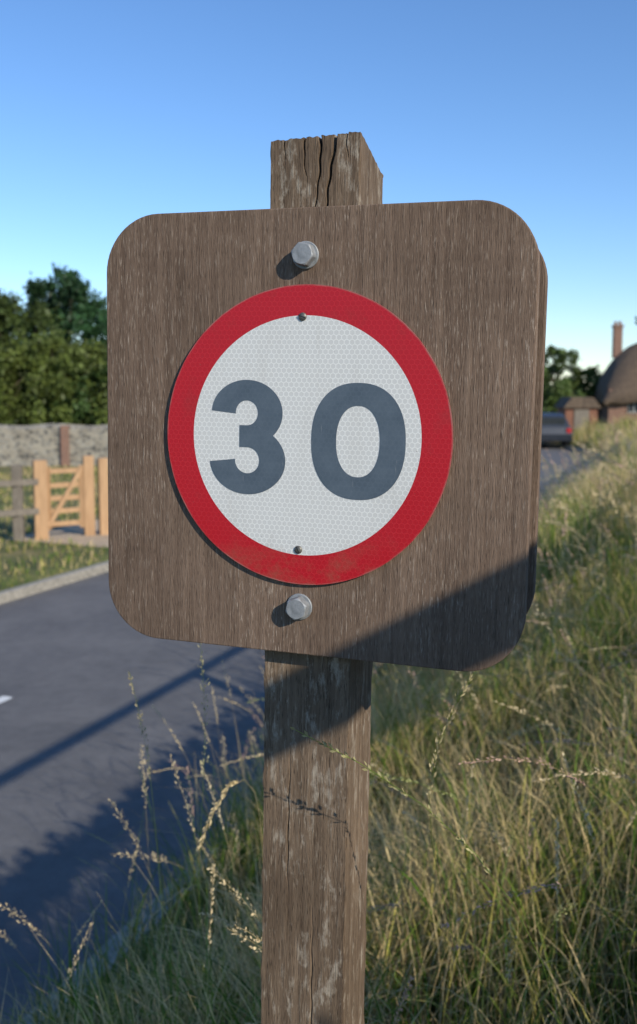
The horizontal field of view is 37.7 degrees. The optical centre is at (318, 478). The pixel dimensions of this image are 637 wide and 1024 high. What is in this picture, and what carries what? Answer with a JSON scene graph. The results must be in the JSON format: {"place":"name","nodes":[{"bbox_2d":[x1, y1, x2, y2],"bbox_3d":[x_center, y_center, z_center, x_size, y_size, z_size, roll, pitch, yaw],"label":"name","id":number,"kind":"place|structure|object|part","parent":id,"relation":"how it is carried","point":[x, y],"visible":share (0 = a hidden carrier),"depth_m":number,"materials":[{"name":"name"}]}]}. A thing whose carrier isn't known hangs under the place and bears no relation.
{"place":"outdoors","nodes":[
{"label":"outdoors","id":0,"kind":"place"},
{"bbox_2d":[0,444,604,1023],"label":"road","id":1,"kind":"structure","parent":0,"point":[72,736],"depth_m":6.14,"materials":[{"name":"grey asphalt"}]},
{"bbox_2d":[0,696,12,702],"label":"road markings","id":2,"kind":"object","parent":1,"relation":"on","point":[4,698],"visible":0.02,"depth_m":7.26,"materials":[{"name":"paint"}]},
{"bbox_2d":[0,561,108,603],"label":"kerb","id":3,"kind":"structure","parent":1,"relation":"on","point":[21,591],"depth_m":11.29,"materials":[{"name":"concrete"}]},
{"bbox_2d":[541,412,572,445],"bbox_3d":[9.270,-2.081,39.240,1.760,1.420,4.110,0,6,-1],"label":"parked car","id":4,"kind":"object","parent":1,"relation":"on","point":[556,427],"visible":0.51,"depth_m":37.30,"materials":[{"name":"paint"}]},
{"bbox_3d":[9.311,-2.322,37.465,1.150,0.280,0.100,0,6,-1],"label":"rear window","id":5,"kind":"part","parent":4,"relation":"part of","materials":[{"name":"grey glass"}]},
{"bbox_2d":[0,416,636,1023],"bbox_3d":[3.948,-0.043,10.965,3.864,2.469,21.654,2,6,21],"label":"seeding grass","id":6,"kind":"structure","parent":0,"point":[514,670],"depth_m":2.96,"materials":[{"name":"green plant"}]},
{"bbox_2d":[0,422,636,1023],"bbox_3d":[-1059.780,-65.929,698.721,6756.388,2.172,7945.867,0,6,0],"label":"ground","id":7,"kind":"structure","parent":0,"point":[20,554],"depth_m":11.75,"materials":[{"name":"green plant"}]},
{"bbox_2d":[0,465,38,541],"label":"post and rail fence","id":8,"kind":"object","parent":7,"relation":"on","point":[17,482],"visible":0.94,"depth_m":14.03,"materials":[{"name":"grey wood"}]},
{"bbox_2d":[0,336,76,425],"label":"tree","id":9,"kind":"object","parent":7,"relation":"on","point":[9,358],"visible":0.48,"depth_m":34.21,"materials":[{"name":"green plant"}]},
{"bbox_2d":[0,288,78,384],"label":"broadleaf tree","id":10,"kind":"object","parent":7,"relation":"on","point":[16,324],"visible":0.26,"depth_m":42.32,"materials":[{"name":"green plant"}]},
{"bbox_2d":[0,330,107,424],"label":"tree","id":11,"kind":"object","parent":7,"relation":"on","point":[83,355],"visible":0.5,"depth_m":34.77,"materials":[{"name":"green plant"}]},
{"bbox_2d":[0,423,107,465],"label":"wall","id":12,"kind":"structure","parent":7,"relation":"on","point":[23,445],"depth_m":27.84,"materials":[{"name":"grey stone"}]},
{"bbox_2d":[0,463,107,588],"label":"verge grass","id":13,"kind":"structure","parent":7,"relation":"on","point":[51,543],"depth_m":13.70,"materials":[{"name":"green plant"}]},
{"bbox_2d":[7,519,107,546],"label":"gravel path","id":14,"kind":"structure","parent":7,"relation":"on","point":[75,533],"depth_m":14.58,"materials":[{"name":"beige gravel"}]},
{"bbox_2d":[32,455,107,539],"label":"wooden gate","id":15,"kind":"structure","parent":14,"relation":"on","point":[45,522],"depth_m":14.54,"materials":[{"name":"brown wood"}]},
{"bbox_2d":[12,263,106,392],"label":"broadleaf tree","id":16,"kind":"object","parent":7,"relation":"on","point":[78,310],"visible":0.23,"depth_m":44.40,"materials":[{"name":"green plant"}]},
{"bbox_2d":[60,425,69,466],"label":"brick pier","id":17,"kind":"structure","parent":7,"relation":"on","point":[65,454],"depth_m":27.73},
{"bbox_2d":[43,363,107,425],"bbox_3d":[-8.457,-2.578,35.928,4.490,4.111,3.775,0,6,0],"label":"tree","id":18,"kind":"object","parent":7,"relation":"on","point":[81,406],"visible":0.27,"depth_m":35.11,"materials":[{"name":"green plant"}]},
{"bbox_2d":[21,442,604,1023],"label":"kerb","id":19,"kind":"structure","parent":7,"relation":"on","point":[121,936],"depth_m":3.96,"materials":[{"name":"concrete"}]},
{"bbox_2d":[0,411,636,1023],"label":"tall grass","id":20,"kind":"structure","parent":7,"relation":"on","point":[402,947],"depth_m":2.93,"materials":[{"name":"green plant"}]},
{"bbox_2d":[107,132,547,1023],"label":"speed limit sign","id":21,"kind":"object","parent":7,"relation":"on","point":[325,380],"visible":1,"depth_m":0.94,"materials":[{"name":"wood"}]},
{"bbox_2d":[543,344,585,412],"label":"tree","id":22,"kind":"object","parent":7,"relation":"on","point":[552,396],"visible":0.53,"depth_m":51.12,"materials":[{"name":"green plant"}]},
{"bbox_2d":[543,373,593,405],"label":"distant trees","id":23,"kind":"object","parent":7,"relation":"on","point":[561,374],"depth_m":109.30,"materials":[{"name":"green plant"}]},
{"bbox_2d":[554,397,600,429],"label":"garden shed","id":24,"kind":"structure","parent":7,"relation":"on","point":[572,410],"depth_m":44.08,"materials":[{"name":"ceramic"}]},
{"bbox_2d":[574,410,588,429],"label":"door","id":25,"kind":"structure","parent":24,"relation":"in","point":[583,414],"depth_m":44.07,"materials":[{"name":"white wood"}]},
{"bbox_2d":[563,364,603,403],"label":"tree","id":26,"kind":"object","parent":7,"relation":"on","point":[593,375],"visible":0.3,"depth_m":59.24,"materials":[{"name":"green plant"}]},
{"bbox_2d":[593,321,636,423],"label":"thatched cottage","id":27,"kind":"structure","parent":7,"relation":"on","point":[615,395],"depth_m":55.85,"materials":[{"name":"red brick"}]},
{"bbox_2d":[628,403,633,411],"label":"window pane","id":28,"kind":"structure","parent":27,"relation":"in","point":[631,406],"depth_m":55.46,"materials":[{"name":"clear glass"}]},
{"bbox_2d":[0,0,636,384],"label":"sky","id":29,"kind":"structure","parent":0,"point":[114,114],"materials":[{"name":"blue"}]}
]}

